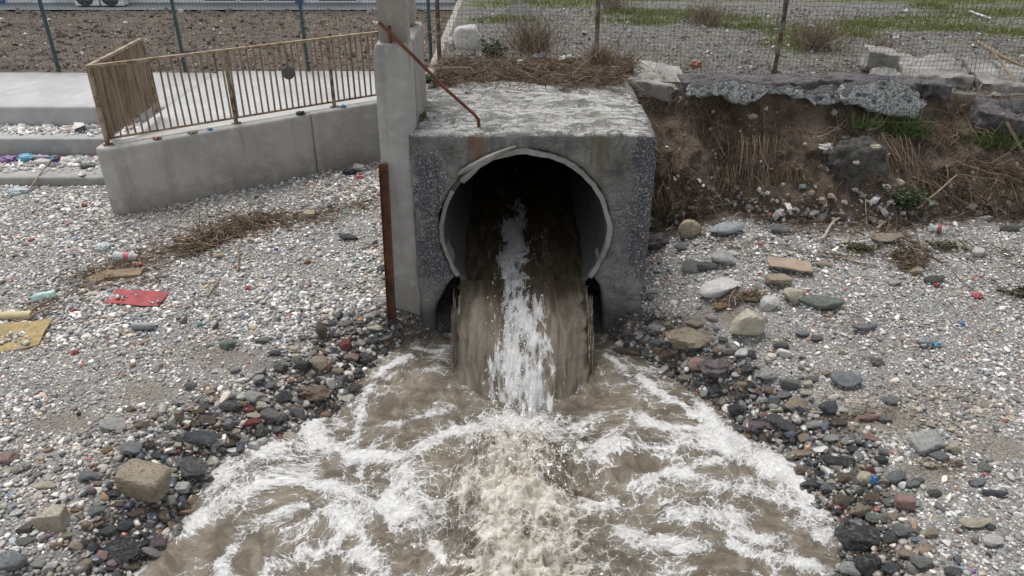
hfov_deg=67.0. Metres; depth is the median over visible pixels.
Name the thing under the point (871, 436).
stone
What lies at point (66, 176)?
concrete step
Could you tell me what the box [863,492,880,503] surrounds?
stone
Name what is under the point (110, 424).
stone
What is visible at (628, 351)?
stone
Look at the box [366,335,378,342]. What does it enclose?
stone
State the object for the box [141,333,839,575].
pool water
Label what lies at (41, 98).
promenade
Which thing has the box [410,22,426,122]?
boundary wall
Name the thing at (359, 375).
stone
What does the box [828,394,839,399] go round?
stone
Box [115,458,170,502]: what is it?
stone
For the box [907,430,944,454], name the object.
stone
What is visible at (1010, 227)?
stone
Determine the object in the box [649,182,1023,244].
fallen brush
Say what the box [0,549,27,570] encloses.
stone
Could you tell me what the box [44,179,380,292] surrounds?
drift twigs
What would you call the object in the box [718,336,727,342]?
stone
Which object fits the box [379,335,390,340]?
stone
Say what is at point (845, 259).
stick
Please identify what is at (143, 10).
ground
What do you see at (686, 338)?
stone
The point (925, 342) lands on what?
plastic bag
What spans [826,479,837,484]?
stone
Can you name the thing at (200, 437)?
stone
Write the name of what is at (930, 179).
dry grass
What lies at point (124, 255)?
bottle
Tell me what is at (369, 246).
stick
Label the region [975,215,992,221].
stone
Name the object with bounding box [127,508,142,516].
stone
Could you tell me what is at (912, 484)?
stone
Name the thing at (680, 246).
stone
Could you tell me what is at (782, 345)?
stone
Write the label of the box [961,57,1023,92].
concrete slab
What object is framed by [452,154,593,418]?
falling water
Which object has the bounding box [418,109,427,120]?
weed
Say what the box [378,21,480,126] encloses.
rusty rod
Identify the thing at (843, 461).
stone
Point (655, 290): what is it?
stone
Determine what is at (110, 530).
stone
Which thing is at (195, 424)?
stone
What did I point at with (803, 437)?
stone
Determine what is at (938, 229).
bottle
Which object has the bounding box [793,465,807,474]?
stone
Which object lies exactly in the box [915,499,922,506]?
stone
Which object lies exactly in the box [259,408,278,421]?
stone
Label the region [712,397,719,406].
stone
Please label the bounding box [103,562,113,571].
stone
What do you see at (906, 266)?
stone
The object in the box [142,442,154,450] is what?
stone
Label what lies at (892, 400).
stone
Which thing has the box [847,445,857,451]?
stone
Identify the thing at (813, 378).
stone
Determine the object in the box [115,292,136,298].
board pebbles
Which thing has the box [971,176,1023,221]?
dry grass
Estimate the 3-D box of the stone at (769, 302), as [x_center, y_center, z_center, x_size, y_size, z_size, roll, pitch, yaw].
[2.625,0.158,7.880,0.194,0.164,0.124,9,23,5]
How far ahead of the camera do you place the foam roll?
7.85 m
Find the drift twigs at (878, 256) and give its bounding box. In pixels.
[659,218,1023,303]
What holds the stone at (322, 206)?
on the beach
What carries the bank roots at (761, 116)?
on the soil bank at (805, 108)
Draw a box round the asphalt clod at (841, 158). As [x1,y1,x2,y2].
[827,135,889,193]
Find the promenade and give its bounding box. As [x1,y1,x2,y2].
[0,72,215,126]
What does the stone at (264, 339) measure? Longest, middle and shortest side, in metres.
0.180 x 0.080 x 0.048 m
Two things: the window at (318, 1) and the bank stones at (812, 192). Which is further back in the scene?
the window at (318, 1)
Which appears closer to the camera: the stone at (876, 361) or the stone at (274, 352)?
the stone at (876, 361)
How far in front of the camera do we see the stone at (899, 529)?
5.58 m
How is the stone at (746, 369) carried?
on the beach
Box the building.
[0,0,456,3]
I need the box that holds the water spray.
[371,286,635,574]
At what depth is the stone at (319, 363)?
7.33 m
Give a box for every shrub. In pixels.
[477,0,587,56]
[480,35,510,59]
[574,28,629,64]
[600,0,640,12]
[664,0,747,26]
[771,1,864,51]
[865,27,901,49]
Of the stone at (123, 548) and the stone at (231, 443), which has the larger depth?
the stone at (231, 443)
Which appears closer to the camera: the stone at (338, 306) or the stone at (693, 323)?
the stone at (693, 323)
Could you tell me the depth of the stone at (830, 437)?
6.52 m
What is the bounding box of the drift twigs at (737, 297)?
[714,280,772,312]
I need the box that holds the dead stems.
[424,6,663,157]
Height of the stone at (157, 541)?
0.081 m
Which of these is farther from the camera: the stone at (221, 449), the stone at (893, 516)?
the stone at (221, 449)
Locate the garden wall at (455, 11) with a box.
[426,0,462,89]
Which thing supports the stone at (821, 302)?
on the beach
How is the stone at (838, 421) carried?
on the beach
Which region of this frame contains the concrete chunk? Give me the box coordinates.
[1010,97,1023,113]
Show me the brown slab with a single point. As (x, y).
(791, 264)
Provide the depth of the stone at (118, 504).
5.83 m
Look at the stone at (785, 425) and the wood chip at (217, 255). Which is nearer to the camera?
the stone at (785, 425)
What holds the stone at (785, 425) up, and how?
on the beach
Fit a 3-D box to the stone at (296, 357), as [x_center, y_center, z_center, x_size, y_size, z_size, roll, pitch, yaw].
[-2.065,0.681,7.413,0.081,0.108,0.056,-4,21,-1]
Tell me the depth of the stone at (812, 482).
6.29 m
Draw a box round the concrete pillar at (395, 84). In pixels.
[373,0,419,315]
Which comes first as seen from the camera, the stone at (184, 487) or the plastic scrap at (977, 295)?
the stone at (184, 487)
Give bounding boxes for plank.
[88,269,108,282]
[104,267,143,279]
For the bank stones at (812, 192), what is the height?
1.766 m
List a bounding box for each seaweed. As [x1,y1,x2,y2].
[839,239,882,254]
[886,250,913,259]
[924,240,967,250]
[995,283,1023,296]
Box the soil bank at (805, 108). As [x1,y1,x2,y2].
[632,81,1023,228]
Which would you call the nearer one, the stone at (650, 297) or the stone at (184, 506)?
the stone at (184, 506)
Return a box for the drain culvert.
[409,0,656,330]
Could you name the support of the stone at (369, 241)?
on the beach
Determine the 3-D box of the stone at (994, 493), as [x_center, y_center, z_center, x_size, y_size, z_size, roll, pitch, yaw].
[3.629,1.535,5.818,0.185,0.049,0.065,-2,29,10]
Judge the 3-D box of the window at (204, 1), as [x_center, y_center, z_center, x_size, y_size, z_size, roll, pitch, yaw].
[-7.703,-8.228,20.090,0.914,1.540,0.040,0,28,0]
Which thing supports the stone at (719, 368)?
on the beach
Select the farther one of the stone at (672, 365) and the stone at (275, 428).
the stone at (672, 365)
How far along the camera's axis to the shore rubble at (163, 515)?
6.69 m
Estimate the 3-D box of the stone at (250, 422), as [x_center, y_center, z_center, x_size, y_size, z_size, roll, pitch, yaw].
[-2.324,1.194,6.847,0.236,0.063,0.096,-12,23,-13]
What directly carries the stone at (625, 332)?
on the beach
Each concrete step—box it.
[0,127,132,156]
[0,162,104,185]
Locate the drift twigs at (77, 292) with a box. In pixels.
[2,254,183,321]
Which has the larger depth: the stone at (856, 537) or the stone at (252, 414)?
the stone at (252, 414)
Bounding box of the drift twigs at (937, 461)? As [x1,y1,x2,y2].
[831,403,978,474]
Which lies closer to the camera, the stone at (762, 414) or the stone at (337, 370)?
the stone at (762, 414)
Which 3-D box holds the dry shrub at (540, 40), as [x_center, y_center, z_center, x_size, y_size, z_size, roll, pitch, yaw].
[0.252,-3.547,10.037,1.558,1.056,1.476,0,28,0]
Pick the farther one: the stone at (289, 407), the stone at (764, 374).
the stone at (764, 374)
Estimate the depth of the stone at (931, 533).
5.54 m
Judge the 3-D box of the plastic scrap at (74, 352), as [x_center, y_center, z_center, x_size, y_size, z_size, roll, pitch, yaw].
[-4.178,0.607,7.390,0.077,0.041,0.057,0,28,0]
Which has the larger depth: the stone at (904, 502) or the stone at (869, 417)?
the stone at (869, 417)
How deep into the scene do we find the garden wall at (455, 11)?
13.06 m
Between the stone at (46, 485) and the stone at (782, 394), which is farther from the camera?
the stone at (782, 394)
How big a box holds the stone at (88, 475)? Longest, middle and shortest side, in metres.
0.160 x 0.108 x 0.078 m
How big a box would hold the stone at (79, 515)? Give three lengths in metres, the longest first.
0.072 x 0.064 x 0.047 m
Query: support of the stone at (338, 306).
on the beach
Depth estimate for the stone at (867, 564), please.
5.42 m
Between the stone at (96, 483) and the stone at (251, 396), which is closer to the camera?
the stone at (96, 483)
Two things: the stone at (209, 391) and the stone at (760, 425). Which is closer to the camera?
the stone at (760, 425)
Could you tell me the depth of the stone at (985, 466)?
6.04 m
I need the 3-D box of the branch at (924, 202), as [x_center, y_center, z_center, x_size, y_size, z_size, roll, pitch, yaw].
[4.900,-1.110,8.930,0.525,0.355,0.027,-11,30,-20]
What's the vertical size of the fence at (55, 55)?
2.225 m
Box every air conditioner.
[74,0,101,6]
[100,0,128,6]
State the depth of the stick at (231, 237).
9.25 m
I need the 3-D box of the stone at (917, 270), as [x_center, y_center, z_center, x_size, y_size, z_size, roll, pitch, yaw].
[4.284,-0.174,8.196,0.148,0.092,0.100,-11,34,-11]
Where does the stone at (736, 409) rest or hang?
on the beach
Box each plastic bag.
[0,155,19,162]
[5,187,30,196]
[16,153,34,161]
[47,155,58,161]
[93,241,111,250]
[532,52,548,61]
[559,54,575,61]
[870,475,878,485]
[916,336,935,347]
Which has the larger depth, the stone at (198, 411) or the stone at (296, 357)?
the stone at (296, 357)
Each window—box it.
[53,0,74,1]
[203,0,237,2]
[239,0,264,2]
[266,0,294,2]
[317,0,357,2]
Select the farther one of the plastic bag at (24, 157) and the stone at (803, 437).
the plastic bag at (24, 157)
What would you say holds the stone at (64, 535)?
on the beach
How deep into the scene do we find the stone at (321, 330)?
7.74 m
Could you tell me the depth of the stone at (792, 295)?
7.85 m
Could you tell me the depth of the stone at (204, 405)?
6.82 m
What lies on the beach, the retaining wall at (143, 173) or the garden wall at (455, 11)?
the retaining wall at (143, 173)
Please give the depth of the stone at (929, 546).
5.46 m
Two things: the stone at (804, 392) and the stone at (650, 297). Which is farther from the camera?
the stone at (650, 297)
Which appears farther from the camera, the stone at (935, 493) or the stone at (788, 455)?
the stone at (788, 455)
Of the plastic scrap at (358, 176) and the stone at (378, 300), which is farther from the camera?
the plastic scrap at (358, 176)
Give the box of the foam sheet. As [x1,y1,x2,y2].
[0,318,52,351]
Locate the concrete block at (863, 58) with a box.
[858,44,899,70]
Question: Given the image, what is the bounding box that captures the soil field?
[0,8,451,72]
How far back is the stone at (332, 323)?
7.93 m
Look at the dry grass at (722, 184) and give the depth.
9.13 m
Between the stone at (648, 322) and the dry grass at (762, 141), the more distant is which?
the dry grass at (762, 141)
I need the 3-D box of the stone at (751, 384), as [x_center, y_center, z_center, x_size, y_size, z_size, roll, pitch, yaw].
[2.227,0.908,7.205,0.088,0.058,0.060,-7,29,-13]
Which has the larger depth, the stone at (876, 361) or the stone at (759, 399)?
the stone at (876, 361)
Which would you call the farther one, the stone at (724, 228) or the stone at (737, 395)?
the stone at (724, 228)
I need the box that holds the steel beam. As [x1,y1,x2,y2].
[378,163,395,332]
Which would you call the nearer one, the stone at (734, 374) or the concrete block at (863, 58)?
the stone at (734, 374)
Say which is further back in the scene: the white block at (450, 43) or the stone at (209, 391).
the white block at (450, 43)
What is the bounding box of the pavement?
[0,4,454,9]
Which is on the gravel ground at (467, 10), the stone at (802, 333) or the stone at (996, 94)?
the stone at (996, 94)
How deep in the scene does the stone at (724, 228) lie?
8.78 m
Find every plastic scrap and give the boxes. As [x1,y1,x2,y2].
[71,349,79,354]
[355,175,363,178]
[933,342,941,346]
[971,292,981,298]
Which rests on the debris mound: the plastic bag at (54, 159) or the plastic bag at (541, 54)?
the plastic bag at (541, 54)
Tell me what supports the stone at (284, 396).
on the beach
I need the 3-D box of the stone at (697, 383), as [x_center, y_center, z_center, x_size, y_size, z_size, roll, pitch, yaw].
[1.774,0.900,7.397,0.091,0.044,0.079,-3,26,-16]
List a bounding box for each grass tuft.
[844,109,892,128]
[876,99,944,139]
[954,116,1023,148]
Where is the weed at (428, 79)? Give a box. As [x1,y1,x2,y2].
[426,72,446,83]
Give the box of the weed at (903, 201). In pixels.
[879,180,933,211]
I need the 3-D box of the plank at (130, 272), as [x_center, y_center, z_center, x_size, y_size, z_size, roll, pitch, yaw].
[-4.364,-0.163,8.698,0.412,0.055,0.171,-3,28,-6]
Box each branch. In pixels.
[916,174,956,208]
[976,40,1023,67]
[993,52,1014,81]
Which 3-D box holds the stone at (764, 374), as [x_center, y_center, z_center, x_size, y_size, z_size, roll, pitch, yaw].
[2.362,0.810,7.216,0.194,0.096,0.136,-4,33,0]
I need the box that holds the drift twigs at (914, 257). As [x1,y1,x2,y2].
[871,209,942,270]
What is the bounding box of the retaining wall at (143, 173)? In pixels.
[96,98,380,214]
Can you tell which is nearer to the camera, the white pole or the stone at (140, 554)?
the stone at (140, 554)
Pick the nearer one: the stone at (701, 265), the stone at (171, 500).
the stone at (171, 500)
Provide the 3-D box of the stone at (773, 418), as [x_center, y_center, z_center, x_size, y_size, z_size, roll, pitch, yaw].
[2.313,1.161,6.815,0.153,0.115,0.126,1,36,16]
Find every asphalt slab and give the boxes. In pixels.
[677,74,773,90]
[766,72,854,90]
[849,73,953,100]
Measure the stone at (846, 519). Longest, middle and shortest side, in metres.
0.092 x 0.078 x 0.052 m
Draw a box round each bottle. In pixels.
[28,290,56,300]
[33,155,48,159]
[113,251,139,260]
[131,322,157,329]
[928,223,948,232]
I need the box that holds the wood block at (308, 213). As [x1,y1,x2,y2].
[304,209,315,219]
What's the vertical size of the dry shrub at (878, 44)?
0.424 m
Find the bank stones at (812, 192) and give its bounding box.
[654,96,1020,225]
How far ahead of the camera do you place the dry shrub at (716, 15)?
13.24 m
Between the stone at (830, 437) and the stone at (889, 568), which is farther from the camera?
the stone at (830, 437)
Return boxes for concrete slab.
[627,59,682,101]
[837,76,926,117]
[868,53,973,89]
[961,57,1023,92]
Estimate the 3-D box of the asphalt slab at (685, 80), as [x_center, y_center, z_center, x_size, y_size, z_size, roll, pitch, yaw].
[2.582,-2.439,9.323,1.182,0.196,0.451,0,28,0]
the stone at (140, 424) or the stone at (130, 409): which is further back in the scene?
the stone at (130, 409)
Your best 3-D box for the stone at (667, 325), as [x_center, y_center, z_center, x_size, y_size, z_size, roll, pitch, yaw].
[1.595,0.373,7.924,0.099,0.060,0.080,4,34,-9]
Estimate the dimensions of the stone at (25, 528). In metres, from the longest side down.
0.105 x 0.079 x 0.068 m
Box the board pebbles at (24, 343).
[0,330,30,345]
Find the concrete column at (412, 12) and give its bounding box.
[408,0,415,25]
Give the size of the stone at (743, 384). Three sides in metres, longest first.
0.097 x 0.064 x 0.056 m
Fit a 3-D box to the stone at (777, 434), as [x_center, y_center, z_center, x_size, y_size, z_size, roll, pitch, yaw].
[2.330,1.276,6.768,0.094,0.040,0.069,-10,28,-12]
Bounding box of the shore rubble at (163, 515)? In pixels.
[17,305,1023,575]
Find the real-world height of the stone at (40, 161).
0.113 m
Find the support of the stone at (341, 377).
on the beach
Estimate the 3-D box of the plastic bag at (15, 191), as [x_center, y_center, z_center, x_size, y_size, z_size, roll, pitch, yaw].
[-6.787,-1.343,10.654,0.300,0.074,0.328,-25,37,-38]
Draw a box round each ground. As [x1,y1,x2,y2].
[0,10,452,72]
[442,0,1023,95]
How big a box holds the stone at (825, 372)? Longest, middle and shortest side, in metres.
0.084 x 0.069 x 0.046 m
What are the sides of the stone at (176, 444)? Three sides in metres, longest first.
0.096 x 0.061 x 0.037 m
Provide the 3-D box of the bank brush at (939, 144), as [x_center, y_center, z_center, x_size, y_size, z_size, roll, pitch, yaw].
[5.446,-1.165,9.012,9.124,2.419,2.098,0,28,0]
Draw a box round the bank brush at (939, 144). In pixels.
[652,74,1023,250]
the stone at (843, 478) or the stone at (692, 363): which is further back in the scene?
the stone at (692, 363)
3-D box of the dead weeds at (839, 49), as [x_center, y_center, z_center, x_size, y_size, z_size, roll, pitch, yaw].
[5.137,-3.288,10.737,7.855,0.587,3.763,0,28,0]
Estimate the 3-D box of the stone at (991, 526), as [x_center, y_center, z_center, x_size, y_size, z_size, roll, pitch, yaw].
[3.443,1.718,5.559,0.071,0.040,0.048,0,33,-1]
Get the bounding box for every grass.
[467,0,1023,60]
[651,179,724,227]
[654,123,738,154]
[662,162,760,213]
[728,132,781,182]
[758,162,820,201]
[765,123,859,158]
[866,129,924,189]
[893,109,1021,156]
[897,165,976,218]
[920,140,1023,213]
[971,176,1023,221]
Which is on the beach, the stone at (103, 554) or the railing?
the stone at (103, 554)
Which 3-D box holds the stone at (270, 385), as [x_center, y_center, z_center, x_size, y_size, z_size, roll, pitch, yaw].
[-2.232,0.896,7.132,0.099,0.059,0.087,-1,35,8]
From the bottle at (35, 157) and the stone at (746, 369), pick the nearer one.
the stone at (746, 369)
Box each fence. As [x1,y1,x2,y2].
[0,0,432,72]
[435,0,1023,81]
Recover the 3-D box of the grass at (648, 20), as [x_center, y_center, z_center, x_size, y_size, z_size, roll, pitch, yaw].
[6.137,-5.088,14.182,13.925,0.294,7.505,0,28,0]
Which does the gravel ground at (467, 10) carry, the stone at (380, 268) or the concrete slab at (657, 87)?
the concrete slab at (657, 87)
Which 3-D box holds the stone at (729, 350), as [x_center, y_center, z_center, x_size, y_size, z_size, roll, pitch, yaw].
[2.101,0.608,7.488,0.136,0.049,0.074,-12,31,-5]
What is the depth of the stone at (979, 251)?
8.42 m
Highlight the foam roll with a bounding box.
[0,311,33,319]
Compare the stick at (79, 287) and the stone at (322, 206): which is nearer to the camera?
the stick at (79, 287)
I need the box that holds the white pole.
[968,10,991,19]
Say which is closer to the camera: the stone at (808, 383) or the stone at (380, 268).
the stone at (808, 383)
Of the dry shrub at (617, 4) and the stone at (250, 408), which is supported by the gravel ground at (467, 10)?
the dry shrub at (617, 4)
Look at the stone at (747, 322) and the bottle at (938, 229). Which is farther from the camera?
the bottle at (938, 229)
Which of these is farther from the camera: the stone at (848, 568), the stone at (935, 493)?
the stone at (935, 493)
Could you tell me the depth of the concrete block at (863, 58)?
10.05 m
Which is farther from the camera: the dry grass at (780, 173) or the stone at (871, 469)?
the dry grass at (780, 173)
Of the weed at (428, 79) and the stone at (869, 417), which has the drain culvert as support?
the weed at (428, 79)
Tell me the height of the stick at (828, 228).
0.120 m
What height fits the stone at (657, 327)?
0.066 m
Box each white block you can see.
[443,37,455,51]
[453,24,484,50]
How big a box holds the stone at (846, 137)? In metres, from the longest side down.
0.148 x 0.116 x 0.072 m
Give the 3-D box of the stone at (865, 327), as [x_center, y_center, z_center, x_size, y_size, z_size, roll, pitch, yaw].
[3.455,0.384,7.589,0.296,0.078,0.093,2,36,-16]
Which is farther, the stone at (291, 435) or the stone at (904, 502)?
the stone at (291, 435)
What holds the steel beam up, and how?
on the beach
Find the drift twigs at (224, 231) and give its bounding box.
[162,183,299,259]
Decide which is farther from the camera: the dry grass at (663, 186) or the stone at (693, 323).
the dry grass at (663, 186)
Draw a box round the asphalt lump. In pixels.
[968,94,1023,136]
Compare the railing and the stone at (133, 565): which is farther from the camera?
the railing
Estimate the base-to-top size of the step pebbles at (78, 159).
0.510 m
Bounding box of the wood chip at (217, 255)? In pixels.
[215,253,224,257]
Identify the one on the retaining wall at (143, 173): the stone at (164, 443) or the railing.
the railing
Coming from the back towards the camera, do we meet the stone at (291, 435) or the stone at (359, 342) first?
the stone at (359, 342)
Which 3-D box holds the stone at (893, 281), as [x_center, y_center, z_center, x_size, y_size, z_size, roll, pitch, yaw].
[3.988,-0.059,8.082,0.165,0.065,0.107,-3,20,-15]
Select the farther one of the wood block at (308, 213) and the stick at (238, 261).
the wood block at (308, 213)
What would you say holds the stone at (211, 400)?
on the beach
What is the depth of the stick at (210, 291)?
8.41 m
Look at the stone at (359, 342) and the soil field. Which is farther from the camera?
the soil field
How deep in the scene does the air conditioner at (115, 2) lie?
20.03 m
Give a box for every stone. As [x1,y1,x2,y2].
[0,451,18,462]
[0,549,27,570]
[9,510,22,515]
[15,523,32,534]
[15,537,36,544]
[28,559,47,567]
[31,504,70,532]
[33,158,49,165]
[33,481,55,488]
[55,531,71,538]
[68,541,83,549]
[74,512,83,519]
[75,558,92,565]
[78,470,100,480]
[79,162,97,167]
[81,540,93,546]
[86,505,104,515]
[92,480,102,485]
[97,550,107,560]
[98,417,125,430]
[99,524,116,536]
[101,536,140,562]
[102,446,112,453]
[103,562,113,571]
[105,490,120,497]
[110,501,125,508]
[114,440,141,454]
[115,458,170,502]
[117,519,133,531]
[123,561,138,569]
[126,406,136,412]
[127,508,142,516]
[135,421,149,427]
[138,551,147,556]
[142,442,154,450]
[144,521,157,528]
[147,534,165,548]
[151,452,161,458]
[160,441,169,446]
[163,419,176,430]
[164,223,179,227]
[168,498,174,504]
[172,442,181,447]
[173,409,183,421]
[173,481,190,493]
[175,456,208,479]
[176,503,190,510]
[185,430,217,444]
[189,422,200,427]
[190,408,206,414]
[194,403,209,408]
[197,280,206,283]
[198,414,216,426]
[200,389,214,393]
[204,460,214,465]
[208,398,216,402]
[216,447,225,451]
[218,340,235,349]
[219,399,241,410]
[226,306,235,311]
[226,439,235,445]
[229,451,240,456]
[230,428,240,434]
[233,419,241,425]
[235,394,244,399]
[237,417,262,427]
[243,405,254,413]
[244,390,263,402]
[246,412,260,417]
[253,427,268,436]
[254,337,271,342]
[256,401,267,409]
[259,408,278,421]
[265,381,275,388]
[269,350,281,355]
[270,424,282,432]
[273,404,280,409]
[274,363,287,372]
[275,390,292,402]
[283,404,298,413]
[283,431,298,439]
[288,345,300,353]
[291,353,300,362]
[294,385,331,401]
[295,361,311,371]
[296,111,305,114]
[299,335,308,339]
[309,350,316,355]
[310,355,327,370]
[313,412,320,417]
[315,321,326,338]
[317,203,332,208]
[326,378,335,389]
[327,321,336,326]
[332,368,343,373]
[334,374,347,380]
[335,304,343,308]
[338,338,351,351]
[339,233,357,239]
[340,320,352,325]
[343,353,358,361]
[343,384,362,392]
[351,163,363,170]
[353,372,364,378]
[356,339,364,346]
[358,353,373,362]
[363,313,373,318]
[364,238,377,244]
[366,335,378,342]
[367,325,381,330]
[374,297,385,303]
[376,264,383,271]
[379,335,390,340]
[385,318,397,324]
[612,347,640,355]
[620,328,633,336]
[644,319,652,325]
[646,294,654,299]
[648,232,668,249]
[648,288,663,292]
[648,323,662,331]
[649,338,661,346]
[658,350,674,359]
[663,321,672,328]
[665,327,714,349]
[667,363,676,368]
[674,242,687,249]
[678,219,701,238]
[678,375,692,380]
[681,256,697,272]
[685,320,704,327]
[688,356,704,370]
[693,380,701,385]
[696,261,718,269]
[697,358,733,377]
[699,277,738,297]
[708,222,743,234]
[708,383,722,394]
[711,250,735,263]
[711,349,723,354]
[712,301,731,309]
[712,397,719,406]
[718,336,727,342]
[723,347,735,353]
[727,403,745,416]
[728,250,739,255]
[730,309,765,335]
[730,389,750,400]
[731,372,740,377]
[735,348,751,356]
[737,381,746,388]
[740,364,753,375]
[743,296,758,303]
[746,382,755,387]
[748,113,757,118]
[751,421,766,428]
[754,369,776,379]
[756,396,767,404]
[759,412,767,416]
[760,295,779,310]
[764,273,792,284]
[764,387,774,394]
[766,413,783,424]
[770,406,782,412]
[771,224,789,233]
[773,342,788,349]
[774,431,782,436]
[776,391,791,397]
[776,421,797,431]
[778,379,802,389]
[782,437,789,443]
[783,287,804,303]
[785,397,805,409]
[786,449,802,458]
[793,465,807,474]
[795,330,809,335]
[797,449,813,456]
[798,295,844,308]
[798,432,809,441]
[800,390,811,395]
[800,478,820,488]
[803,380,812,387]
[805,376,818,380]
[805,420,822,427]
[811,335,822,340]
[815,260,832,266]
[815,470,824,476]
[818,143,831,153]
[818,400,837,414]
[820,455,854,467]
[820,485,834,493]
[821,370,830,375]
[823,434,841,441]
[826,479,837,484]
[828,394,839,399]
[830,109,837,115]
[830,370,862,387]
[832,496,854,508]
[833,417,846,424]
[836,471,855,483]
[836,524,879,552]
[837,407,847,412]
[840,135,851,140]
[840,437,852,444]
[840,561,861,575]
[843,515,850,523]
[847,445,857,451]
[849,422,858,427]
[850,503,869,517]
[851,323,877,331]
[854,553,881,575]
[857,471,871,485]
[858,414,879,420]
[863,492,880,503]
[864,433,879,440]
[865,467,874,472]
[865,512,886,524]
[870,144,881,149]
[870,233,902,241]
[870,357,884,364]
[873,455,888,464]
[876,526,886,530]
[878,477,889,485]
[879,415,892,422]
[881,562,900,574]
[883,532,896,544]
[885,396,901,404]
[886,470,903,483]
[886,512,900,520]
[887,279,901,284]
[892,523,919,535]
[894,494,915,510]
[898,549,913,557]
[899,264,911,270]
[906,480,920,488]
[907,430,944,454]
[909,554,933,567]
[910,266,922,275]
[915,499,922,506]
[922,543,936,550]
[923,275,944,282]
[923,462,934,466]
[924,528,937,537]
[927,489,941,497]
[931,451,948,461]
[944,440,962,451]
[944,566,961,575]
[959,517,991,527]
[970,477,986,485]
[972,247,985,256]
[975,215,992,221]
[977,462,991,471]
[982,489,1007,496]
[983,534,1003,546]
[986,524,995,529]
[991,92,1000,95]
[999,225,1021,230]
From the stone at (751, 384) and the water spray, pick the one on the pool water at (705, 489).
the water spray
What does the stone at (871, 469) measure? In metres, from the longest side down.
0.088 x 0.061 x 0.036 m
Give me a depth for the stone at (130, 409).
6.66 m
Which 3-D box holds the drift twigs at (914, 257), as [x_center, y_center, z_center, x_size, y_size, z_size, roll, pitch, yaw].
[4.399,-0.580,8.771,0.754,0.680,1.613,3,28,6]
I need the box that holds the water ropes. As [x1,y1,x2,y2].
[450,287,594,400]
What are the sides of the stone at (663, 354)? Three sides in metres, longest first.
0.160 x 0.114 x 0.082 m
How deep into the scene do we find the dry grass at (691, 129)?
9.15 m
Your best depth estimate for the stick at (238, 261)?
8.93 m
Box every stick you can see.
[29,155,54,188]
[29,298,52,310]
[63,280,101,294]
[185,217,249,239]
[191,235,237,251]
[207,277,220,296]
[237,253,239,270]
[291,198,373,217]
[358,245,378,249]
[816,254,876,265]
[820,216,841,239]
[875,220,887,229]
[941,257,985,298]
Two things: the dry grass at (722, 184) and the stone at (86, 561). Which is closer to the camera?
the stone at (86, 561)
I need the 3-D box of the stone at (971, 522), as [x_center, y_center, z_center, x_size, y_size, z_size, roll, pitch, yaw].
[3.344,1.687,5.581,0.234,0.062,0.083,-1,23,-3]
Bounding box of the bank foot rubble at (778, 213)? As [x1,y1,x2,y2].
[650,165,1023,229]
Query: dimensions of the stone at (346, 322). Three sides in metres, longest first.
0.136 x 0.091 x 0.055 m
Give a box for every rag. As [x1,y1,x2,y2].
[132,261,144,266]
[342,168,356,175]
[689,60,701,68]
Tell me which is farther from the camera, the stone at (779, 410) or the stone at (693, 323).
the stone at (693, 323)
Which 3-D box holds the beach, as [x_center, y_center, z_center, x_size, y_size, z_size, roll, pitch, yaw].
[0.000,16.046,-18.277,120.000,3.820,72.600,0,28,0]
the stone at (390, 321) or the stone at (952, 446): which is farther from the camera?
the stone at (390, 321)
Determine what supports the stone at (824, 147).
on the soil bank at (805, 108)
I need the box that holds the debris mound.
[433,59,633,88]
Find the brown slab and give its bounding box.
[767,256,812,272]
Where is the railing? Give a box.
[86,31,378,146]
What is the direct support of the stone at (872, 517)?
on the beach
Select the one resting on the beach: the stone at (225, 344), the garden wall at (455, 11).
the stone at (225, 344)
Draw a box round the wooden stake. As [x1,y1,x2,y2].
[1002,113,1023,151]
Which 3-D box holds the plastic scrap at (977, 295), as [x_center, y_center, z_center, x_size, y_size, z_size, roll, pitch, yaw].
[4.759,0.071,7.912,0.104,0.060,0.080,0,28,0]
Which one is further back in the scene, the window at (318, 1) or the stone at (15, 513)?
the window at (318, 1)
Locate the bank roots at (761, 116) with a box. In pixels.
[635,73,1023,235]
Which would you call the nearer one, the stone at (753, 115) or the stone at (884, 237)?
the stone at (884, 237)
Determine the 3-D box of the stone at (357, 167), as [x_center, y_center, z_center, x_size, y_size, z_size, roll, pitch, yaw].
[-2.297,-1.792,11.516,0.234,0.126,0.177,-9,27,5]
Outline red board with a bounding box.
[103,288,168,305]
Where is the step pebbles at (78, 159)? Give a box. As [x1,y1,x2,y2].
[0,122,143,175]
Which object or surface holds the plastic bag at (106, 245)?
on the beach
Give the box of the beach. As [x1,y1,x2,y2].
[0,161,1023,575]
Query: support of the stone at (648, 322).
on the beach
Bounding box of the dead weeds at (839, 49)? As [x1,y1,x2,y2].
[601,24,1023,94]
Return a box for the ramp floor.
[122,71,425,138]

